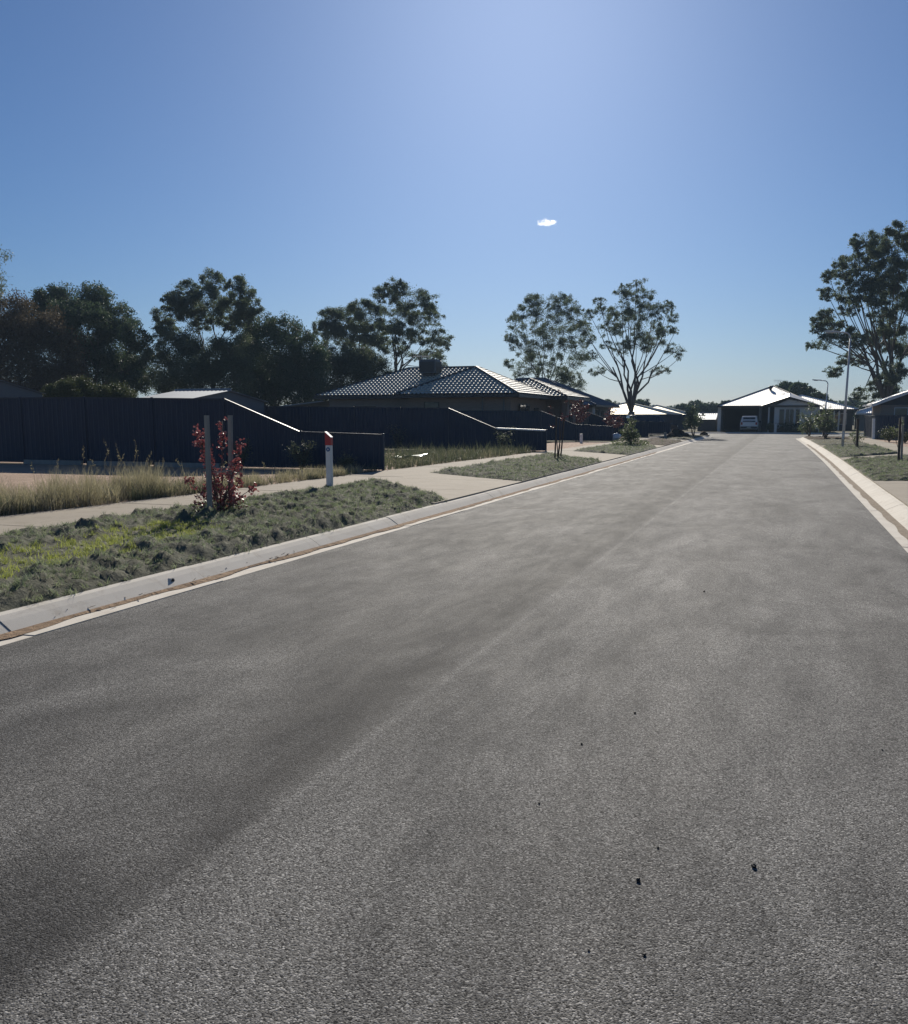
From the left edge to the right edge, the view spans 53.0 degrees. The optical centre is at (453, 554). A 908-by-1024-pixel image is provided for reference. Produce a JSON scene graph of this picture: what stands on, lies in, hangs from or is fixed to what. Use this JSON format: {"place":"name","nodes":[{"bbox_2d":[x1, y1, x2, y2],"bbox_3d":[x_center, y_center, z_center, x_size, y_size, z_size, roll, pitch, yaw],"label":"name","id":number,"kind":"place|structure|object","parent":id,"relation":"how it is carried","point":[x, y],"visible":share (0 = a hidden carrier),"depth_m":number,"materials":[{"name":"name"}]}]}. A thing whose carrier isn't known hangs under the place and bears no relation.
{"place":"outdoors","nodes":[
{"label":"outdoors","id":0,"kind":"place"},
{"bbox_2d":[0,515,226,578],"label":"green grass","id":1,"kind":"structure","parent":0,"point":[103,538],"depth_m":10.22,"materials":[{"name":"green plant"}]},
{"bbox_2d":[0,463,367,513],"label":"lot soil","id":2,"kind":"structure","parent":0,"point":[18,473],"depth_m":24.85,"materials":[{"name":"brown soil"}]},
{"bbox_2d":[30,441,265,480],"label":"seed stalks","id":3,"kind":"object","parent":2,"relation":"on","point":[120,460],"visible":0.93,"depth_m":21.50,"materials":[{"name":"beige plant"}]},
{"bbox_2d":[0,459,380,515],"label":"tall dry grass","id":4,"kind":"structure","parent":2,"relation":"on","point":[61,494],"depth_m":16.34,"materials":[{"name":"beige plant"}]},
{"bbox_2d":[233,438,252,469],"bbox_3d":[-6.053,-2.911,25.889,0.849,1.032,0.925,-1,9,-5],"label":"weed bush","id":5,"kind":"object","parent":2,"relation":"on","point":[242,455],"visible":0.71,"depth_m":25.81,"materials":[{"name":"green plant"}]},
{"bbox_2d":[282,436,316,469],"bbox_3d":[-4.301,-2.824,25.445,1.129,0.994,1.182,8,12,43],"label":"weed bush","id":6,"kind":"object","parent":2,"relation":"on","point":[306,453],"visible":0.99,"depth_m":25.32,"materials":[{"name":"green plant"}]},
{"bbox_2d":[333,449,357,468],"bbox_3d":[-3.031,-2.555,25.016,0.748,0.682,0.933,3,9,19],"label":"weed bush","id":7,"kind":"object","parent":2,"relation":"on","point":[346,460],"visible":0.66,"depth_m":24.95,"materials":[{"name":"green plant"}]},
{"bbox_2d":[141,388,267,414],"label":"garden shed","id":8,"kind":"structure","parent":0,"point":[252,403],"depth_m":41.39,"materials":[{"name":"grey metal"}]},
{"bbox_2d":[0,476,446,611],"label":"verge","id":9,"kind":"structure","parent":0,"point":[207,552],"depth_m":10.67,"materials":[{"name":"green plant"}]},
{"bbox_2d":[204,415,212,509],"bbox_3d":[-3.532,-1.205,13.091,0.064,1.578,0.054,3,9,19],"label":"timber stake","id":10,"kind":"object","parent":9,"relation":"on","point":[208,458],"visible":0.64,"depth_m":13.05,"materials":[{"name":"brown wood"}]},
{"bbox_2d":[183,416,259,511],"bbox_3d":[-3.483,-1.273,13.574,1.075,1.559,1.019,3,9,19],"label":"red sapling","id":11,"kind":"object","parent":9,"relation":"on","point":[222,502],"visible":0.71,"depth_m":13.58,"materials":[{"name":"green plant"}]},
{"bbox_2d":[228,415,233,507],"bbox_3d":[-3.358,-1.296,13.691,0.094,1.579,0.054,3,9,19],"label":"timber stake","id":12,"kind":"object","parent":9,"relation":"on","point":[230,437],"visible":0.43,"depth_m":13.62,"materials":[{"name":"brown wood"}]},
{"bbox_2d":[325,431,332,485],"bbox_3d":[-2.560,-1.907,18.675,0.136,1.228,0.104,3,9,19],"label":"guide post","id":13,"kind":"object","parent":9,"relation":"on","point":[329,456],"visible":0.8,"depth_m":18.63,"materials":[{"name":"white plastic"}]},
{"bbox_2d":[0,450,515,470],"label":"lot soil","id":14,"kind":"structure","parent":0,"point":[316,468],"depth_m":28.51,"materials":[{"name":"brown soil"}]},
{"bbox_2d":[0,244,13,301],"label":"gum tree","id":15,"kind":"object","parent":14,"relation":"on","point":[1,284],"visible":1,"depth_m":47.76,"materials":[{"name":"green plant"}]},
{"bbox_2d":[0,380,45,396],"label":"garden shed","id":16,"kind":"structure","parent":14,"relation":"on","point":[8,389],"depth_m":46.87,"materials":[{"name":"grey metal"}]},
{"bbox_2d":[387,423,406,448],"bbox_3d":[-2.588,-5.377,41.609,0.996,1.240,0.833,0,9,0],"label":"weed bush","id":17,"kind":"object","parent":14,"relation":"on","point":[397,438],"visible":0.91,"depth_m":41.56,"materials":[{"name":"green plant"}]},
{"bbox_2d":[270,440,537,469],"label":"green weeds","id":18,"kind":"object","parent":14,"relation":"on","point":[440,456],"visible":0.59,"depth_m":33.08,"materials":[{"name":"green plant"}]},
{"bbox_2d":[496,426,514,448],"bbox_3d":[2.192,-5.055,39.760,1.053,1.154,1.019,1,9,4],"label":"weed bush","id":19,"kind":"object","parent":14,"relation":"on","point":[503,436],"visible":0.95,"depth_m":39.72,"materials":[{"name":"green plant"}]},
{"bbox_2d":[0,452,655,639],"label":"gutter soil","id":20,"kind":"structure","parent":0,"point":[18,632],"depth_m":9.34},
{"bbox_2d":[0,435,663,534],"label":"footpath","id":21,"kind":"structure","parent":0,"point":[24,520],"depth_m":16.56,"materials":[{"name":"concrete"}]},
{"bbox_2d":[6,434,663,470],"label":"land","id":22,"kind":"structure","parent":0,"point":[650,435],"depth_m":58.16,"materials":[{"name":"brown soil"}]},
{"bbox_2d":[0,287,94,396],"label":"bronze tree","id":23,"kind":"object","parent":22,"relation":"on","point":[26,336],"visible":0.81,"depth_m":73.59,"materials":[{"name":"green plant"}]},
{"bbox_2d":[40,378,84,396],"bbox_3d":[-22.474,-8.181,52.269,3.422,3.833,2.342,3,9,19],"label":"garden shrub","id":24,"kind":"object","parent":22,"relation":"on","point":[57,389],"visible":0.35,"depth_m":51.31,"materials":[{"name":"green plant"}]},
{"bbox_2d":[63,375,112,396],"bbox_3d":[-21.348,-8.428,52.972,3.028,4.114,3.094,-5,10,-32],"label":"garden shrub","id":25,"kind":"object","parent":22,"relation":"on","point":[89,389],"visible":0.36,"depth_m":52.58,"materials":[{"name":"green plant"}]},
{"bbox_2d":[21,280,155,395],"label":"evergreen tree","id":26,"kind":"object","parent":22,"relation":"on","point":[109,360],"visible":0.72,"depth_m":79.88,"materials":[{"name":"green plant"}]},
{"bbox_2d":[99,379,138,397],"bbox_3d":[-20.182,-8.535,54.334,2.726,3.920,3.270,-3,9,-16],"label":"garden shrub","id":27,"kind":"object","parent":22,"relation":"on","point":[118,390],"visible":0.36,"depth_m":53.65,"materials":[{"name":"green plant"}]},
{"bbox_2d":[0,396,384,470],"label":"boundary fence","id":28,"kind":"object","parent":22,"relation":"on","point":[44,430],"visible":0.81,"depth_m":27.93,"materials":[{"name":"metal"}]},
{"bbox_2d":[133,322,264,396],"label":"bushy tree","id":29,"kind":"object","parent":22,"relation":"on","point":[194,369],"visible":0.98,"depth_m":74.45,"materials":[{"name":"green plant"}]},
{"bbox_2d":[150,267,264,388],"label":"gum tree","id":30,"kind":"object","parent":22,"relation":"on","point":[179,308],"visible":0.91,"depth_m":80.25,"materials":[{"name":"green plant"}]},
{"bbox_2d":[225,310,334,405],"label":"evergreen tree","id":31,"kind":"object","parent":22,"relation":"on","point":[290,373],"visible":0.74,"depth_m":79.91,"materials":[{"name":"green plant"}]},
{"bbox_2d":[300,339,398,401],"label":"bushy tree","id":32,"kind":"object","parent":22,"relation":"on","point":[359,364],"visible":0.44,"depth_m":84.40,"materials":[{"name":"green plant"}]},
{"bbox_2d":[311,298,391,352],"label":"gum tree","id":33,"kind":"object","parent":22,"relation":"on","point":[335,327],"visible":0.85,"depth_m":95.34,"materials":[{"name":"green plant"}]},
{"bbox_2d":[0,436,709,645],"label":"kerb","id":34,"kind":"structure","parent":22,"relation":"on","point":[26,616],"depth_m":9.52,"materials":[{"name":"concrete"}]},
{"bbox_2d":[264,406,546,450],"bbox_3d":[-8.187,-6.232,44.552,26.110,2.260,0.220,3,9,19],"label":"boundary fence","id":35,"kind":"object","parent":22,"relation":"on","point":[445,426],"visible":0.41,"depth_m":42.38,"materials":[{"name":"metal"}]},
{"bbox_2d":[369,276,454,370],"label":"gum tree","id":36,"kind":"object","parent":22,"relation":"on","point":[396,293],"visible":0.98,"depth_m":88.22,"materials":[{"name":"green plant"}]},
{"bbox_2d":[457,410,612,441],"bbox_3d":[-2.424,-8.643,61.222,26.260,2.080,0.072,3,9,19],"label":"boundary fence","id":37,"kind":"object","parent":22,"relation":"on","point":[527,420],"visible":0.28,"depth_m":58.31,"materials":[{"name":"metal"}]},
{"bbox_2d":[503,291,595,390],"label":"gum tree","id":38,"kind":"object","parent":22,"relation":"on","point":[531,355],"visible":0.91,"depth_m":98.45,"materials":[{"name":"green plant"}]},
{"bbox_2d":[514,377,619,424],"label":"grey house","id":39,"kind":"structure","parent":22,"relation":"on","point":[600,407],"depth_m":82.40,"materials":[{"name":"blue stone"}]},
{"bbox_2d":[569,399,590,424],"bbox_3d":[8.482,-9.079,61.352,1.488,2.827,2.548,1,9,4],"label":"pink leaved sapling","id":40,"kind":"object","parent":22,"relation":"on","point":[579,419],"visible":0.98,"depth_m":60.61,"materials":[{"name":"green plant"}]},
{"bbox_2d":[602,406,624,432],"bbox_3d":[10.861,-8.971,62.309,1.580,2.330,1.786,3,9,19],"label":"pink leaved sapling","id":41,"kind":"object","parent":22,"relation":"on","point":[610,417],"visible":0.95,"depth_m":62.15,"materials":[{"name":"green plant"}]},
{"bbox_2d":[588,412,648,436],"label":"boundary fence","id":42,"kind":"object","parent":22,"relation":"on","point":[642,429],"visible":0.38,"depth_m":69.84,"materials":[{"name":"metal"}]},
{"bbox_2d":[619,417,670,433],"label":"boundary fence","id":43,"kind":"object","parent":22,"relation":"on","point":[658,427],"visible":0.51,"depth_m":82.13,"materials":[{"name":"metal"}]},
{"bbox_2d":[283,354,589,424],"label":"brick house","id":44,"kind":"structure","parent":0,"point":[430,383],"depth_m":64.98,"materials":[{"name":"tile"}]},
{"bbox_2d":[424,402,438,407],"bbox_3d":[-1.547,-9.903,62.610,1.100,1.200,0.068,3,9,19],"label":"window","id":45,"kind":"structure","parent":44,"relation":"in","point":[426,404],"depth_m":62.56,"materials":[{"name":"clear glass"}]},
{"bbox_2d":[520,404,529,410],"bbox_3d":[4.988,-9.718,64.072,0.068,1.700,2.500,3,9,19],"label":"window","id":46,"kind":"structure","parent":44,"relation":"in","point":[523,407],"depth_m":63.98,"materials":[{"name":"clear glass"}]},
{"bbox_2d":[0,433,907,1023],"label":"road","id":47,"kind":"structure","parent":0,"point":[314,789],"depth_m":4.13,"materials":[{"name":"grey asphalt"}]},
{"bbox_2d":[578,278,686,414],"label":"street gum","id":48,"kind":"object","parent":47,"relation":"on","point":[629,313],"visible":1,"depth_m":91.20,"materials":[{"name":"green plant"}]},
{"bbox_2d":[804,219,907,400],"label":"gum tree","id":49,"kind":"object","parent":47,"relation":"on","point":[878,288],"visible":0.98,"depth_m":81.53,"materials":[{"name":"green plant"}]},
{"bbox_2d":[0,0,907,406],"label":"sky","id":50,"kind":"structure","parent":0,"point":[483,156],"materials":[{"name":"blue"}]},
{"bbox_2d":[431,452,601,480],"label":"verge","id":51,"kind":"structure","parent":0,"point":[524,478],"depth_m":25.32,"materials":[{"name":"green plant"}]},
{"bbox_2d":[548,390,567,456],"bbox_3d":[3.696,-4.548,31.898,0.513,2.591,1.086,-7,11,-39],"label":"bare sapling","id":52,"kind":"object","parent":51,"relation":"on","point":[558,448],"visible":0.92,"depth_m":31.90,"materials":[{"name":"brown plant"}]},
{"bbox_2d":[481,442,607,450],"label":"garden soil","id":53,"kind":"structure","parent":0,"point":[550,446],"depth_m":51.12,"materials":[{"name":"brown soil"}]},
{"bbox_2d":[387,434,709,503],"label":"driveway","id":54,"kind":"structure","parent":0,"point":[450,487],"depth_m":20.98,"materials":[{"name":"concrete"}]},
{"bbox_2d":[574,442,656,454],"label":"verge","id":55,"kind":"structure","parent":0,"point":[609,446],"depth_m":40.13,"materials":[{"name":"green plant"}]},
{"bbox_2d":[611,416,649,445],"bbox_3d":[9.110,-6.343,46.878,2.071,1.718,2.058,3,9,19],"label":"young tree","id":56,"kind":"object","parent":55,"relation":"on","point":[629,435],"visible":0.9,"depth_m":46.75,"materials":[{"name":"green plant"}]},
{"bbox_2d":[610,402,681,414],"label":"cream house","id":57,"kind":"structure","parent":0,"point":[639,409],"depth_m":116.72,"materials":[{"name":"metal"}]},
{"bbox_2d":[626,415,677,431],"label":"parked car","id":58,"kind":"object","parent":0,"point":[654,418],"visible":0.27,"depth_m":84.63,"materials":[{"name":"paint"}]},
{"bbox_2d":[633,438,680,445],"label":"verge","id":59,"kind":"structure","parent":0,"point":[655,441],"depth_m":54.10,"materials":[{"name":"soil"}]},
{"bbox_2d":[649,405,696,418],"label":"cream house","id":60,"kind":"structure","parent":0,"point":[668,409],"depth_m":133.43,"materials":[{"name":"metal"}]},
{"bbox_2d":[661,435,700,439],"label":"verge","id":61,"kind":"structure","parent":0,"point":[687,438],"depth_m":64.88,"materials":[{"name":"green plant"}]},
{"bbox_2d":[667,429,689,436],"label":"shrub","id":62,"kind":"object","parent":61,"relation":"on","point":[677,433],"visible":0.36,"depth_m":67.54,"materials":[{"name":"green plant"}]},
{"bbox_2d":[682,404,706,435],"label":"young tree","id":63,"kind":"object","parent":61,"relation":"on","point":[694,420],"visible":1,"depth_m":73.02,"materials":[{"name":"green plant"}]},
{"bbox_2d":[697,412,717,430],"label":"garden shed","id":64,"kind":"structure","parent":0,"point":[710,424],"depth_m":101.61,"materials":[{"name":"grey metal"}]},
{"bbox_2d":[717,379,821,431],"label":"end house","id":65,"kind":"structure","parent":0,"point":[774,403],"depth_m":98.58,"materials":[{"name":"metal"}]},
{"bbox_2d":[766,412,773,430],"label":"door","id":66,"kind":"structure","parent":65,"relation":"in","point":[771,418],"depth_m":99.08,"materials":[{"name":"metal"}]},
{"bbox_2d":[778,409,784,425],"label":"window","id":67,"kind":"structure","parent":65,"relation":"in","point":[781,411],"depth_m":96.48,"materials":[{"name":"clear glass"}]},
{"bbox_2d":[785,409,794,423],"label":"window","id":68,"kind":"structure","parent":65,"relation":"in","point":[789,413],"depth_m":96.19,"materials":[{"name":"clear glass"}]},
{"bbox_2d":[795,409,799,425],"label":"window","id":69,"kind":"structure","parent":65,"relation":"in","point":[797,413],"depth_m":95.94,"materials":[{"name":"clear glass"}]},
{"bbox_2d":[683,420,863,432],"bbox_3d":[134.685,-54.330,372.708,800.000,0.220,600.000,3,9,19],"label":"ground","id":70,"kind":"structure","parent":0,"point":[689,430],"depth_m":101.26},
{"bbox_2d":[635,398,650,405],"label":"distant tree","id":71,"kind":"object","parent":70,"relation":"on","point":[643,402],"visible":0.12,"depth_m":191.24,"materials":[{"name":"green plant"}]},
{"bbox_2d":[612,414,687,430],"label":"boundary fence","id":72,"kind":"object","parent":70,"relation":"on","point":[678,420],"visible":0.09,"depth_m":108.35,"materials":[{"name":"metal"}]},
{"bbox_2d":[675,403,698,411],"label":"distant tree","id":73,"kind":"object","parent":70,"relation":"on","point":[682,406],"visible":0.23,"depth_m":195.42,"materials":[{"name":"green plant"}]},
{"bbox_2d":[696,401,718,413],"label":"distant tree","id":74,"kind":"object","parent":70,"relation":"on","point":[708,407],"visible":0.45,"depth_m":180.99,"materials":[{"name":"green plant"}]},
{"bbox_2d":[739,416,760,431],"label":"parked car","id":75,"kind":"object","parent":70,"relation":"on","point":[749,422],"visible":0.98,"depth_m":95.03,"materials":[{"name":"white paint"}]},
{"bbox_2d":[765,421,777,431],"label":"garden shrub","id":76,"kind":"object","parent":70,"relation":"on","point":[769,425],"visible":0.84,"depth_m":96.10,"materials":[{"name":"green plant"}]},
{"bbox_2d":[771,420,806,431],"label":"garden shrub","id":77,"kind":"object","parent":70,"relation":"on","point":[788,427],"visible":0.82,"depth_m":94.97,"materials":[{"name":"green plant"}]},
{"bbox_2d":[775,381,829,400],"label":"round tree","id":78,"kind":"object","parent":70,"relation":"on","point":[798,388],"visible":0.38,"depth_m":126.98,"materials":[{"name":"green plant"}]},
{"bbox_2d":[843,397,863,424],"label":"distant tree","id":79,"kind":"object","parent":70,"relation":"on","point":[851,402],"visible":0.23,"depth_m":190.66,"materials":[{"name":"green plant"}]},
{"bbox_2d":[853,400,874,416],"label":"distant tree","id":80,"kind":"object","parent":70,"relation":"on","point":[861,406],"visible":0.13,"depth_m":170.76,"materials":[{"name":"green plant"}]},
{"bbox_2d":[805,436,849,438],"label":"verge","id":81,"kind":"structure","parent":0,"point":[822,437],"depth_m":64.96,"materials":[{"name":"soil"}]},
{"bbox_2d":[811,405,840,437],"bbox_3d":[26.180,-9.321,64.043,2.020,2.544,3.244,3,9,19],"label":"young tree","id":82,"kind":"object","parent":81,"relation":"on","point":[829,424],"visible":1,"depth_m":63.84,"materials":[{"name":"green plant"}]},
{"bbox_2d":[798,395,858,430],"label":"pale roofed house","id":83,"kind":"structure","parent":0,"point":[839,409],"depth_m":108.32,"materials":[{"name":"metal"}]},
{"bbox_2d":[835,413,846,423],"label":"window","id":84,"kind":"structure","parent":83,"relation":"in","point":[841,414],"depth_m":108.29,"materials":[{"name":"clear glass"}]},
{"bbox_2d":[811,438,866,444],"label":"verge","id":85,"kind":"structure","parent":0,"point":[848,442],"depth_m":53.20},
{"bbox_2d":[804,437,907,505],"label":"driveway","id":86,"kind":"structure","parent":0,"point":[898,490],"depth_m":19.50,"materials":[{"name":"concrete"}]},
{"bbox_2d":[806,444,907,538],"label":"gutter soil","id":87,"kind":"structure","parent":0,"point":[902,530],"depth_m":17.26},
{"bbox_2d":[823,443,896,457],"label":"verge","id":88,"kind":"structure","parent":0,"point":[859,447],"depth_m":38.05,"materials":[{"name":"green plant"}]},
{"bbox_2d":[824,330,850,446],"bbox_3d":[18.435,-7.952,43.993,1.283,5.667,0.320,3,9,19],"label":"street lamp","id":89,"kind":"object","parent":88,"relation":"on","point":[845,409],"visible":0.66,"depth_m":43.78,"materials":[{"name":"metal"}]},
{"bbox_2d":[848,429,865,445],"bbox_3d":[20.132,-5.799,45.468,0.884,1.044,0.990,3,9,19],"label":"leafy sapling","id":90,"kind":"object","parent":88,"relation":"on","point":[853,435],"visible":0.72,"depth_m":45.45,"materials":[{"name":"green plant"}]},
{"bbox_2d":[856,418,858,446],"bbox_3d":[19.578,-5.838,44.154,0.157,1.519,0.110,3,9,19],"label":"timber stake","id":91,"kind":"object","parent":88,"relation":"on","point":[857,430],"visible":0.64,"depth_m":44.09,"materials":[{"name":"brown wood"}]},
{"bbox_2d":[853,406,871,430],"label":"pale house","id":92,"kind":"structure","parent":0,"point":[860,414],"depth_m":105.77,"materials":[{"name":"metal"}]},
{"bbox_2d":[844,454,907,480],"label":"verge","id":93,"kind":"structure","parent":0,"point":[899,476],"depth_m":25.02,"materials":[{"name":"green plant"}]},
{"bbox_2d":[897,418,901,460],"bbox_3d":[14.532,-3.678,29.693,0.100,1.540,0.070,3,9,19],"label":"timber stake","id":94,"kind":"object","parent":93,"relation":"on","point":[899,440],"visible":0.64,"depth_m":29.65,"materials":[{"name":"brown wood"}]},
{"bbox_2d":[900,417,903,459],"bbox_3d":[15.075,-3.837,30.605,0.115,1.584,0.070,3,9,19],"label":"timber stake","id":95,"kind":"object","parent":93,"relation":"on","point":[902,437],"visible":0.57,"depth_m":30.57,"materials":[{"name":"brown wood"}]},
{"bbox_2d":[850,438,907,454],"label":"footpath","id":96,"kind":"structure","parent":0,"point":[891,446],"depth_m":50.42,"materials":[{"name":"concrete"}]},
{"bbox_2d":[863,390,907,414],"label":"house","id":97,"kind":"structure","parent":0,"point":[896,404],"depth_m":65.52,"materials":[{"name":"grey metal"}]},
{"bbox_2d":[894,407,907,414],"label":"window","id":98,"kind":"structure","parent":97,"relation":"in","point":[897,410],"depth_m":65.41,"materials":[{"name":"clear glass"}]},
{"bbox_2d":[875,439,907,446],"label":"garden soil","id":99,"kind":"structure","parent":0,"point":[894,442],"depth_m":57.65,"materials":[{"name":"brown soil"}]},
{"bbox_2d":[875,424,896,441],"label":"garden shrub","id":100,"kind":"object","parent":99,"relation":"on","point":[888,433],"visible":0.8,"depth_m":55.81,"materials":[{"name":"green plant"}]},
{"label":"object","id":101,"kind":"structure","parent":0,"visible":0},
{"bbox_2d":[796,399,819,435],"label":"young tree","id":102,"kind":"object","parent":101,"relation":"on","point":[807,427],"visible":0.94,"depth_m":71.47,"materials":[{"name":"green plant"}]},
{"bbox_2d":[797,437,907,552],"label":"kerb","id":103,"kind":"structure","parent":101,"relation":"on","point":[894,507],"depth_m":18.34,"materials":[{"name":"concrete"}]},
{"bbox_2d":[863,415,907,438],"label":"boundary fence","id":104,"kind":"object","parent":101,"relation":"on","point":[881,421],"visible":0.76,"depth_m":63.45,"materials":[{"name":"metal"}]},
{"label":"ground","id":105,"kind":"structure","parent":0,"visible":0},
{"bbox_2d":[685,432,863,433],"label":"kerb","id":106,"kind":"structure","parent":105,"relation":"on","point":[763,433],"depth_m":94.05,"materials":[{"name":"concrete"}]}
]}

